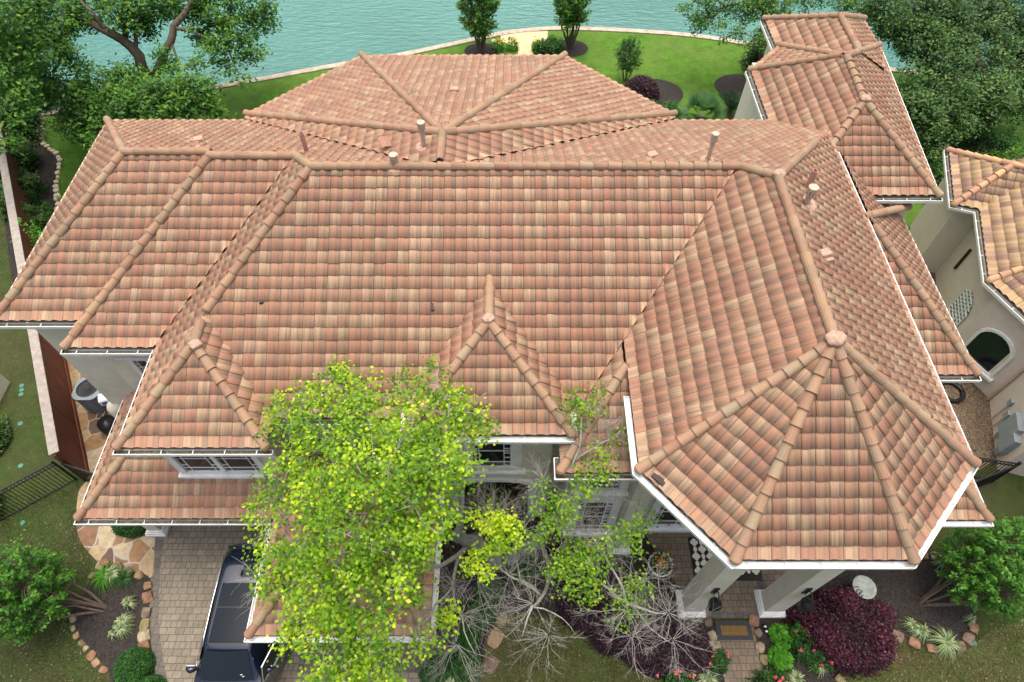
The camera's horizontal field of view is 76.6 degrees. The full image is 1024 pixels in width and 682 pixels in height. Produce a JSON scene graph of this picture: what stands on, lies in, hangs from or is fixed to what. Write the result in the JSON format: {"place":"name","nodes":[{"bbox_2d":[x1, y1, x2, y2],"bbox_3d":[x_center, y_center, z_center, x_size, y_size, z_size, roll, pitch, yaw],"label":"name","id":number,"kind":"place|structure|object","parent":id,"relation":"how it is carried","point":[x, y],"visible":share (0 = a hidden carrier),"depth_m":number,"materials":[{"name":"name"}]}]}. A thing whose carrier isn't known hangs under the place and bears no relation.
{"place":"outdoors","nodes":[
{"label":"outdoors","id":0,"kind":"place"},
{"bbox_2d":[67,361,154,578],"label":"flagstone path","id":1,"kind":"structure","parent":0,"point":[101,542],"depth_m":21.60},
{"bbox_2d":[60,461,92,481],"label":"iron gate","id":2,"kind":"structure","parent":1,"relation":"on","point":[79,475],"depth_m":21.83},
{"bbox_2d":[72,377,106,411],"bbox_3d":[-15.514,1.988,24.105,1.000,1.025,1.000,0,55,0],"label":"air conditioner","id":3,"kind":"object","parent":1,"relation":"on","point":[85,392],"visible":0.64,"depth_m":23.71,"materials":[{"name":"black metal"}]},
{"bbox_2d":[97,415,114,434],"bbox_3d":[-14.762,3.072,23.730,0.640,0.560,0.630,0,55,0],"label":"covered drum","id":4,"kind":"object","parent":1,"relation":"on","point":[105,424],"visible":0.78,"depth_m":23.51,"materials":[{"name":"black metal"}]},
{"bbox_2d":[98,393,119,417],"bbox_3d":[-14.476,2.348,23.851,1.056,1.190,0.971,0,55,0],"label":"pool pump","id":5,"kind":"object","parent":1,"relation":"on","point":[112,409],"visible":0.4,"depth_m":23.36,"materials":[{"name":"paint"}]},
{"bbox_2d":[110,519,146,538],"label":"hedge","id":6,"kind":"object","parent":1,"relation":"on","point":[133,532],"visible":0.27,"depth_m":21.50,"materials":[{"name":"green plant"}]},
{"bbox_2d":[112,618,134,639],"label":"striped grass","id":7,"kind":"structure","parent":0,"point":[122,630],"depth_m":19.77,"materials":[{"name":"green plant"}]},
{"bbox_2d":[159,489,459,681],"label":"driveway","id":8,"kind":"structure","parent":0,"point":[191,560],"depth_m":20.65,"materials":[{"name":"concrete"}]},
{"bbox_2d":[149,537,166,680],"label":"driveway border","id":9,"kind":"object","parent":8,"relation":"on","point":[155,637],"visible":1,"depth_m":20.23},
{"bbox_2d":[185,542,294,681],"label":"car","id":10,"kind":"object","parent":8,"relation":"on","point":[227,654],"visible":0.67,"depth_m":18.29,"materials":[{"name":"black paint"}]},
{"bbox_2d":[297,643,452,672],"bbox_3d":[-4.075,9.539,19.529,4.650,0.001,0.800,0,55,0],"label":"driveway border","id":11,"kind":"object","parent":8,"relation":"on","point":[302,664],"visible":0.33,"depth_m":19.52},
{"bbox_2d":[0,0,1023,110],"bbox_3d":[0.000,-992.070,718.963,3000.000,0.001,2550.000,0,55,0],"label":"water","id":12,"kind":"structure","parent":0,"point":[313,33],"depth_m":40.56,"materials":[{"name":"liquid"}]},
{"bbox_2d":[0,195,1023,681],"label":"front lawn","id":13,"kind":"structure","parent":0,"point":[1004,493],"depth_m":22.29,"materials":[{"name":"plant"}]},
{"bbox_2d":[0,412,11,454],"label":"shrub","id":14,"kind":"object","parent":13,"relation":"on","point":[5,434],"visible":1,"depth_m":23.52,"materials":[{"name":"green plant"}]},
{"bbox_2d":[5,120,61,283],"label":"side mulch","id":15,"kind":"object","parent":13,"relation":"on","point":[47,168],"visible":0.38,"depth_m":31.74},
{"bbox_2d":[0,134,42,183],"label":"shrub","id":16,"kind":"object","parent":15,"relation":"on","point":[26,161],"visible":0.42,"depth_m":31.58,"materials":[{"name":"green plant"}]},
{"bbox_2d":[0,165,47,221],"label":"shrub","id":17,"kind":"object","parent":15,"relation":"on","point":[31,185],"visible":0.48,"depth_m":30.34,"materials":[{"name":"green plant"}]},
{"bbox_2d":[0,93,50,145],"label":"shrub","id":18,"kind":"object","parent":15,"relation":"on","point":[35,129],"visible":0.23,"depth_m":33.09,"materials":[{"name":"green plant"}]},
{"bbox_2d":[9,200,52,243],"bbox_3d":[-21.808,-5.542,29.250,1.617,1.511,2.646,18,57,12],"label":"shrub","id":19,"kind":"object","parent":15,"relation":"on","point":[41,215],"visible":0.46,"depth_m":29.35,"materials":[{"name":"green plant"}]},
{"bbox_2d":[18,217,43,245],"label":"shrub","id":20,"kind":"object","parent":15,"relation":"on","point":[39,231],"visible":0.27,"depth_m":27.49,"materials":[{"name":"green plant"}]},
{"bbox_2d":[0,0,75,155],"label":"oak tree","id":21,"kind":"object","parent":13,"relation":"on","point":[16,41],"visible":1,"depth_m":26.38,"materials":[{"name":"green plant"}]},
{"bbox_2d":[0,460,77,520],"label":"iron fence","id":22,"kind":"object","parent":13,"relation":"on","point":[51,466],"visible":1,"depth_m":21.81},
{"bbox_2d":[0,119,89,477],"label":"timber fence","id":23,"kind":"object","parent":13,"relation":"on","point":[62,429],"visible":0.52,"depth_m":23.84,"materials":[{"name":"wood"}]},
{"bbox_2d":[0,487,103,681],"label":"grass","id":24,"kind":"structure","parent":13,"relation":"on","point":[46,642],"depth_m":20.31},
{"bbox_2d":[0,521,103,681],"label":"fallen leaves","id":25,"kind":"object","parent":13,"relation":"on","point":[55,612],"visible":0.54,"depth_m":19.92,"materials":[{"name":"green plant"}]},
{"bbox_2d":[0,538,106,646],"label":"crape myrtle","id":26,"kind":"object","parent":13,"relation":"on","point":[14,585],"visible":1,"depth_m":18.75,"materials":[{"name":"green plant"}]},
{"bbox_2d":[71,566,155,681],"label":"planting bed","id":27,"kind":"object","parent":13,"relation":"on","point":[93,629],"visible":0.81,"depth_m":20.15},
{"bbox_2d":[87,562,116,595],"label":"grass clump","id":28,"kind":"object","parent":27,"relation":"on","point":[101,575],"visible":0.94,"depth_m":20.67,"materials":[{"name":"green plant"}]},
{"bbox_2d":[104,564,125,584],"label":"striped grass","id":29,"kind":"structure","parent":27,"relation":"on","point":[114,573],"depth_m":20.70,"materials":[{"name":"green plant"}]},
{"bbox_2d":[112,564,136,590],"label":"grass clump","id":30,"kind":"object","parent":27,"relation":"on","point":[121,578],"visible":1,"depth_m":20.69,"materials":[{"name":"green plant"}]},
{"bbox_2d":[112,646,156,681],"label":"boxwood","id":31,"kind":"object","parent":27,"relation":"on","point":[135,664],"visible":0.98,"depth_m":19.05,"materials":[{"name":"green plant"}]},
{"bbox_2d":[480,615,664,681],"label":"lawn patch","id":32,"kind":"object","parent":13,"relation":"on","point":[569,646],"visible":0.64,"depth_m":19.51,"materials":[{"name":"plant"}]},
{"bbox_2d":[482,654,499,674],"bbox_3d":[-0.643,9.681,19.410,0.408,0.140,0.495,29,60,18],"label":"edging stone","id":33,"kind":"object","parent":32,"relation":"on","point":[493,664],"visible":0.94,"depth_m":19.36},
{"bbox_2d":[487,628,503,648],"bbox_3d":[-0.515,9.102,19.814,0.399,0.140,0.522,26,59,17],"label":"edging stone","id":34,"kind":"object","parent":32,"relation":"on","point":[491,642],"visible":0.91,"depth_m":19.76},
{"bbox_2d":[436,514,724,681],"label":"planting bed","id":35,"kind":"object","parent":13,"relation":"on","point":[447,548],"visible":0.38,"depth_m":20.75,"materials":[{"name":"soil"}]},
{"bbox_2d":[418,648,451,681],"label":"boxwood","id":36,"kind":"object","parent":35,"relation":"on","point":[422,671],"visible":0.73,"depth_m":18.98,"materials":[{"name":"green plant"}]},
{"bbox_2d":[448,623,480,654],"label":"boxwood","id":37,"kind":"object","parent":35,"relation":"on","point":[461,641],"visible":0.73,"depth_m":19.48,"materials":[{"name":"green plant"}]},
{"bbox_2d":[448,652,483,681],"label":"boxwood","id":38,"kind":"object","parent":35,"relation":"on","point":[458,668],"visible":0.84,"depth_m":19.02,"materials":[{"name":"green plant"}]},
{"bbox_2d":[465,598,494,630],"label":"boxwood","id":39,"kind":"object","parent":35,"relation":"on","point":[479,624],"visible":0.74,"depth_m":19.91,"materials":[{"name":"green plant"}]},
{"bbox_2d":[230,354,733,681],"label":"pale barked tree","id":40,"kind":"object","parent":35,"relation":"on","point":[346,492],"visible":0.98,"depth_m":14.20,"materials":[{"name":"green plant"}]},
{"bbox_2d":[473,571,506,604],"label":"boxwood","id":41,"kind":"object","parent":35,"relation":"on","point":[490,587],"visible":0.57,"depth_m":20.31,"materials":[{"name":"green plant"}]},
{"bbox_2d":[507,553,541,585],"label":"boxwood","id":42,"kind":"object","parent":35,"relation":"on","point":[529,572],"visible":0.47,"depth_m":20.63,"materials":[{"name":"green plant"}]},
{"bbox_2d":[543,541,586,588],"bbox_3d":[1.757,7.142,20.701,1.517,0.896,1.558,0,55,0],"label":"plum shrub","id":43,"kind":"object","parent":35,"relation":"on","point":[562,582],"visible":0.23,"depth_m":20.70,"materials":[{"name":"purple plant"}]},
{"bbox_2d":[555,573,611,636],"bbox_3d":[2.299,8.005,19.984,1.898,1.081,1.964,0,55,0],"label":"plum shrub","id":44,"kind":"object","parent":35,"relation":"on","point":[581,624],"visible":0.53,"depth_m":19.73,"materials":[{"name":"purple plant"}]},
{"bbox_2d":[584,596,649,662],"bbox_3d":[3.253,8.573,19.542,2.242,1.158,1.924,0,55,0],"label":"plum shrub","id":45,"kind":"object","parent":35,"relation":"on","point":[617,645],"visible":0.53,"depth_m":19.30,"materials":[{"name":"purple plant"}]},
{"bbox_2d":[625,616,692,679],"bbox_3d":[4.359,8.999,19.232,2.336,1.186,1.793,0,55,0],"label":"plum shrub","id":46,"kind":"object","parent":35,"relation":"on","point":[654,665],"visible":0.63,"depth_m":18.98,"materials":[{"name":"purple plant"}]},
{"bbox_2d":[656,664,696,681],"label":"rose bush","id":47,"kind":"object","parent":35,"relation":"on","point":[669,677],"visible":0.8,"depth_m":18.80,"materials":[{"name":"green plant"}]},
{"bbox_2d":[677,626,712,679],"bbox_3d":[5.410,9.236,19.254,1.340,0.870,1.383,32,61,20],"label":"plum shrub","id":48,"kind":"object","parent":35,"relation":"on","point":[701,658],"visible":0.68,"depth_m":19.00,"materials":[{"name":"purple plant"}]},
{"bbox_2d":[708,647,730,676],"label":"rose bush","id":49,"kind":"object","parent":35,"relation":"on","point":[719,661],"visible":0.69,"depth_m":19.10,"materials":[{"name":"green plant"}]},
{"bbox_2d":[714,621,761,681],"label":"walkway","id":50,"kind":"structure","parent":13,"relation":"on","point":[744,657],"depth_m":19.50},
{"bbox_2d":[715,622,753,639],"bbox_3d":[6.820,8.900,19.930,1.090,0.044,0.523,0,55,0],"label":"doormat","id":51,"kind":"object","parent":50,"relation":"on","point":[733,630],"visible":1,"depth_m":19.91,"materials":[{"name":"black rubber"}]},
{"bbox_2d":[754,553,975,681],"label":"planting bed","id":52,"kind":"object","parent":13,"relation":"on","point":[902,592],"visible":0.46,"depth_m":20.38,"materials":[{"name":"soil"}]},
{"bbox_2d":[741,663,790,681],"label":"rose bush","id":53,"kind":"object","parent":52,"relation":"on","point":[768,676],"visible":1,"depth_m":18.91,"materials":[{"name":"green plant"}]},
{"bbox_2d":[767,623,793,649],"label":"shrub","id":54,"kind":"object","parent":52,"relation":"on","point":[778,633],"visible":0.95,"depth_m":19.62,"materials":[{"name":"green plant"}]},
{"bbox_2d":[767,645,794,673],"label":"shrub","id":55,"kind":"object","parent":52,"relation":"on","point":[781,658],"visible":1,"depth_m":19.28,"materials":[{"name":"green plant"}]},
{"bbox_2d":[786,620,810,640],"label":"rose bush","id":56,"kind":"object","parent":52,"relation":"on","point":[797,631],"visible":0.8,"depth_m":19.45,"materials":[{"name":"green plant"}]},
{"bbox_2d":[788,635,822,664],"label":"rose bush","id":57,"kind":"object","parent":52,"relation":"on","point":[802,648],"visible":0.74,"depth_m":19.33,"materials":[{"name":"green plant"}]},
{"bbox_2d":[801,649,838,672],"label":"rose bush","id":58,"kind":"object","parent":52,"relation":"on","point":[820,662],"visible":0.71,"depth_m":19.12,"materials":[{"name":"green plant"}]},
{"bbox_2d":[780,584,901,681],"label":"purple shrub","id":59,"kind":"object","parent":52,"relation":"on","point":[854,634],"visible":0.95,"depth_m":19.18,"materials":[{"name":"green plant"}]},
{"bbox_2d":[851,575,876,598],"bbox_3d":[10.876,7.800,20.310,0.720,0.760,0.715,0,55,0],"label":"bird bath","id":60,"kind":"object","parent":52,"relation":"on","point":[866,585],"visible":0.87,"depth_m":20.07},
{"bbox_2d":[927,625,962,661],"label":"striped grass","id":61,"kind":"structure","parent":52,"relation":"on","point":[947,641],"depth_m":19.55,"materials":[{"name":"green plant"}]},
{"bbox_2d":[919,509,1023,625],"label":"crape myrtle","id":62,"kind":"object","parent":52,"relation":"on","point":[991,583],"visible":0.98,"depth_m":18.70,"materials":[{"name":"green plant"}]},
{"bbox_2d":[837,621,1023,681],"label":"lawn patch","id":63,"kind":"object","parent":13,"relation":"on","point":[974,653],"visible":0.64,"depth_m":19.43,"materials":[{"name":"plant"}]},
{"bbox_2d":[841,610,1023,681],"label":"grass","id":64,"kind":"structure","parent":63,"relation":"on","point":[1003,658],"depth_m":19.42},
{"bbox_2d":[843,622,1022,681],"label":"fallen leaves","id":65,"kind":"object","parent":63,"relation":"on","point":[955,659],"visible":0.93,"depth_m":19.39,"materials":[{"name":"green plant"}]},
{"bbox_2d":[973,457,1021,478],"bbox_3d":[15.300,4.247,22.298,3.228,1.565,0.080,8,56,6],"label":"iron fence","id":66,"kind":"object","parent":13,"relation":"on","point":[990,461],"visible":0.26,"depth_m":21.81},
{"bbox_2d":[975,462,1021,487],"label":"iron gate","id":67,"kind":"structure","parent":13,"relation":"on","point":[991,478],"depth_m":21.77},
{"bbox_2d":[501,31,547,54],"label":"back path","id":68,"kind":"structure","parent":0,"point":[526,39],"depth_m":38.80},
{"bbox_2d":[42,30,1023,230],"bbox_3d":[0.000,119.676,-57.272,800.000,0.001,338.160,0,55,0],"label":"ground","id":69,"kind":"structure","parent":0,"point":[688,66],"depth_m":36.86,"materials":[{"name":"plant"}]},
{"bbox_2d":[91,53,169,119],"bbox_3d":[-19.309,-12.921,33.195,4.983,3.450,3.563,0,55,0],"label":"shrub","id":70,"kind":"object","parent":69,"relation":"on","point":[120,84],"visible":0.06,"depth_m":32.52,"materials":[{"name":"green plant"}]},
{"bbox_2d":[0,0,285,150],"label":"oak tree","id":71,"kind":"object","parent":69,"relation":"on","point":[178,101],"visible":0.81,"depth_m":30.65,"materials":[{"name":"green plant"}]},
{"bbox_2d":[464,43,497,54],"bbox_3d":[-1.815,-17.039,38.075,1.980,0.001,1.620,0,55,0],"label":"mulch ring","id":72,"kind":"object","parent":69,"relation":"on","point":[473,49],"visible":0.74,"depth_m":38.09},
{"bbox_2d":[456,0,501,52],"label":"crape myrtle","id":73,"kind":"object","parent":72,"relation":"on","point":[476,23],"visible":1,"depth_m":35.88,"materials":[{"name":"green plant"}]},
{"bbox_2d":[0,12,994,642],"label":"house","id":74,"kind":"structure","parent":69,"relation":"on","point":[744,314],"depth_m":17.25,"materials":[{"name":"tile"}]},
{"bbox_2d":[115,356,149,376],"bbox_3d":[-11.000,0.800,19.368,1.000,1.384,0.250,0,55,0],"label":"window","id":75,"kind":"structure","parent":74,"relation":"in","point":[139,363],"depth_m":19.15,"materials":[{"name":"white paint"}]},
{"bbox_2d":[157,449,273,478],"bbox_3d":[-8.200,3.310,17.871,2.730,2.062,0.180,0,55,0],"label":"window","id":76,"kind":"structure","parent":74,"relation":"in","point":[189,467],"depth_m":18.35,"materials":[{"name":"white paint"}]},
{"bbox_2d":[459,436,525,474],"bbox_3d":[-0.570,3.092,17.908,1.930,2.652,0.180,0,55,0],"label":"window","id":77,"kind":"structure","parent":74,"relation":"in","point":[508,454],"depth_m":18.33,"materials":[{"name":"white paint"}]},
{"bbox_2d":[562,497,622,535],"bbox_3d":[2.480,5.392,19.807,1.690,3.020,0.180,0,55,0],"label":"window","id":78,"kind":"structure","parent":74,"relation":"in","point":[611,513],"depth_m":19.73,"materials":[{"name":"glass"}]},
{"bbox_2d":[570,481,629,496],"bbox_3d":[2.480,3.727,17.420,1.690,2.040,0.180,0,55,0],"label":"window","id":79,"kind":"structure","parent":74,"relation":"in","point":[619,490],"depth_m":18.03,"materials":[{"name":"glass"}]},
{"bbox_2d":[639,492,690,531],"bbox_3d":[4.950,5.269,19.893,1.690,3.020,0.180,0,55,0],"label":"window","id":80,"kind":"structure","parent":74,"relation":"in","point":[675,526],"depth_m":20.70,"materials":[{"name":"white paint"}]},
{"bbox_2d":[707,588,721,611],"bbox_3d":[5.600,7.187,17.899,0.380,0.956,0.507,0,55,0],"label":"wall lantern","id":81,"kind":"object","parent":74,"relation":"attached to","point":[714,604],"depth_m":17.75,"materials":[{"name":"black metal"}]},
{"bbox_2d":[797,588,814,611],"bbox_3d":[8.130,7.187,17.899,0.380,0.956,0.507,0,55,0],"label":"wall lantern","id":82,"kind":"object","parent":74,"relation":"attached to","point":[805,603],"depth_m":17.76,"materials":[{"name":"black metal"}]},
{"bbox_2d":[33,26,1020,116],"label":"seawall","id":83,"kind":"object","parent":69,"relation":"on","point":[450,44],"visible":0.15,"depth_m":38.60,"materials":[{"name":"concrete"}]},
{"bbox_2d":[533,33,566,54],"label":"rose bush","id":84,"kind":"object","parent":69,"relation":"on","point":[550,47],"visible":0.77,"depth_m":37.17,"materials":[{"name":"green plant"}]},
{"bbox_2d":[559,40,587,56],"bbox_3d":[3.389,-17.264,38.230,2.200,0.001,1.800,0,55,0],"label":"mulch ring","id":85,"kind":"object","parent":69,"relation":"on","point":[578,48],"visible":0.5,"depth_m":38.17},
{"bbox_2d":[552,0,593,48],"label":"crape myrtle","id":86,"kind":"object","parent":85,"relation":"on","point":[571,13],"visible":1,"depth_m":36.27,"materials":[{"name":"green plant"}]},
{"bbox_2d":[612,34,644,81],"bbox_3d":[6.342,-15.433,35.377,1.823,2.644,1.715,29,60,19],"label":"crape myrtle","id":87,"kind":"object","parent":69,"relation":"on","point":[631,61],"visible":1,"depth_m":35.03,"materials":[{"name":"green plant"}]},
{"bbox_2d":[635,79,682,104],"bbox_3d":[7.770,-13.661,35.713,3.300,0.001,2.700,0,55,0],"label":"mulch ring","id":88,"kind":"object","parent":69,"relation":"on","point":[670,91],"visible":0.41,"depth_m":35.73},
{"bbox_2d":[624,75,659,100],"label":"plum hedge","id":89,"kind":"object","parent":88,"relation":"on","point":[646,86],"visible":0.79,"depth_m":34.71,"materials":[{"name":"purple plant"}]},
{"bbox_2d":[650,98,688,119],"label":"shrub","id":90,"kind":"object","parent":69,"relation":"on","point":[668,105],"visible":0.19,"depth_m":33.95,"materials":[{"name":"green plant"}]},
{"bbox_2d":[678,89,725,119],"bbox_3d":[9.723,-11.722,33.186,2.681,1.978,2.669,0,55,0],"label":"fan palm","id":91,"kind":"object","parent":69,"relation":"on","point":[711,102],"visible":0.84,"depth_m":32.83,"materials":[{"name":"green plant"}]},
{"bbox_2d":[707,90,741,119],"bbox_3d":[11.426,-12.382,34.051,2.722,1.315,2.144,-27,59,-18],"label":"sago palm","id":92,"kind":"object","parent":69,"relation":"on","point":[732,102],"visible":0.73,"depth_m":33.90,"materials":[{"name":"green plant"}]},
{"bbox_2d":[714,74,745,98],"bbox_3d":[12.688,-14.155,36.060,2.860,0.001,2.340,0,55,0],"label":"mulch ring","id":93,"kind":"object","parent":69,"relation":"on","point":[727,84],"visible":0.48,"depth_m":36.21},
{"bbox_2d":[671,0,866,60],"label":"oak tree","id":94,"kind":"object","parent":69,"relation":"on","point":[763,6],"visible":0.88,"depth_m":33.00,"materials":[{"name":"green plant"}]},
{"bbox_2d":[914,125,946,163],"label":"shrub","id":95,"kind":"object","parent":69,"relation":"on","point":[930,145],"visible":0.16,"depth_m":31.96,"materials":[{"name":"green plant"}]},
{"bbox_2d":[842,0,1023,167],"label":"oak tree","id":96,"kind":"object","parent":69,"relation":"on","point":[953,33],"visible":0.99,"depth_m":30.87,"materials":[{"name":"green plant"}]},
{"bbox_2d":[921,157,949,197],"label":"shrub","id":97,"kind":"object","parent":69,"relation":"on","point":[938,175],"visible":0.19,"depth_m":30.32,"materials":[{"name":"green plant"}]},
{"bbox_2d":[910,146,1023,475],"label":"house","id":98,"kind":"structure","parent":69,"relation":"on","point":[967,233],"depth_m":24.38,"materials":[{"name":"paint"}]},
{"bbox_2d":[949,289,972,326],"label":"window","id":99,"kind":"structure","parent":98,"relation":"in","point":[959,309],"depth_m":25.07,"materials":[{"name":"white glass"}]},
{"bbox_2d":[964,327,1014,382],"bbox_3d":[17.518,0.577,24.184,0.180,2.670,1.690,-24,58,-16],"label":"window","id":100,"kind":"structure","parent":98,"relation":"in","point":[988,346],"depth_m":23.90,"materials":[{"name":"white paint"}]},
{"bbox_2d":[953,126,1023,155],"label":"shrub","id":101,"kind":"object","parent":69,"relation":"on","point":[987,140],"visible":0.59,"depth_m":31.80,"materials":[{"name":"green plant"}]},
{"bbox_2d":[981,142,1023,159],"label":"shrub","id":102,"kind":"object","parent":69,"relation":"on","point":[1014,153],"visible":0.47,"depth_m":31.47,"materials":[{"name":"green plant"}]},
{"bbox_2d":[645,533,798,611],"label":"porch floor","id":103,"kind":"structure","parent":0,"point":[736,596],"depth_m":20.91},
{"bbox_2d":[646,549,681,579],"bbox_3d":[4.815,7.178,20.741,1.177,0.765,1.008,0,55,0],"label":"flower pot","id":104,"kind":"object","parent":103,"relation":"on","point":[655,558],"visible":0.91,"depth_m":20.58,"materials":[{"name":"white paint"}]},
{"bbox_2d":[688,537,762,580],"bbox_3d":[6.944,7.102,21.175,2.172,0.039,1.391,0,55,0],"label":"rug","id":105,"kind":"object","parent":103,"relation":"on","point":[701,554],"visible":0.23,"depth_m":21.14,"materials":[{"name":"multicoloured fabric"}]},
{"bbox_2d":[705,577,764,617],"bbox_3d":[7.111,8.380,20.308,2.688,0.001,1.060,-22,58,-15],"label":"porch border","id":106,"kind":"object","parent":103,"relation":"on","point":[760,584],"visible":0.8,"depth_m":20.21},
{"bbox_2d":[908,622,930,641],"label":"striped grass","id":107,"kind":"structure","parent":0,"point":[921,630],"depth_m":19.73,"materials":[{"name":"green plant"}]},
{"bbox_2d":[930,272,995,469],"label":"alley gravel","id":108,"kind":"structure","parent":0,"point":[952,392],"depth_m":24.20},
{"bbox_2d":[942,383,965,402],"bbox_3d":[16.765,1.931,24.758,1.009,0.170,1.008,0,55,0],"label":"drain hose","id":109,"kind":"object","parent":108,"relation":"on","point":[961,391],"visible":0.59,"depth_m":24.63,"materials":[{"name":"plastic"}]},
{"bbox_2d":[953,383,996,461],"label":"fallen leaves","id":110,"kind":"object","parent":108,"relation":"on","point":[977,420],"visible":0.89,"depth_m":24.15,"materials":[{"name":"brown plant"}]},
{"label":"mulch ring","id":111,"kind":"structure","parent":0,"visible":0},
{"bbox_2d":[738,28,760,70],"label":"shrub","id":112,"kind":"object","parent":111,"relation":"on","point":[750,58],"visible":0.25,"depth_m":36.49,"materials":[{"name":"green plant"}]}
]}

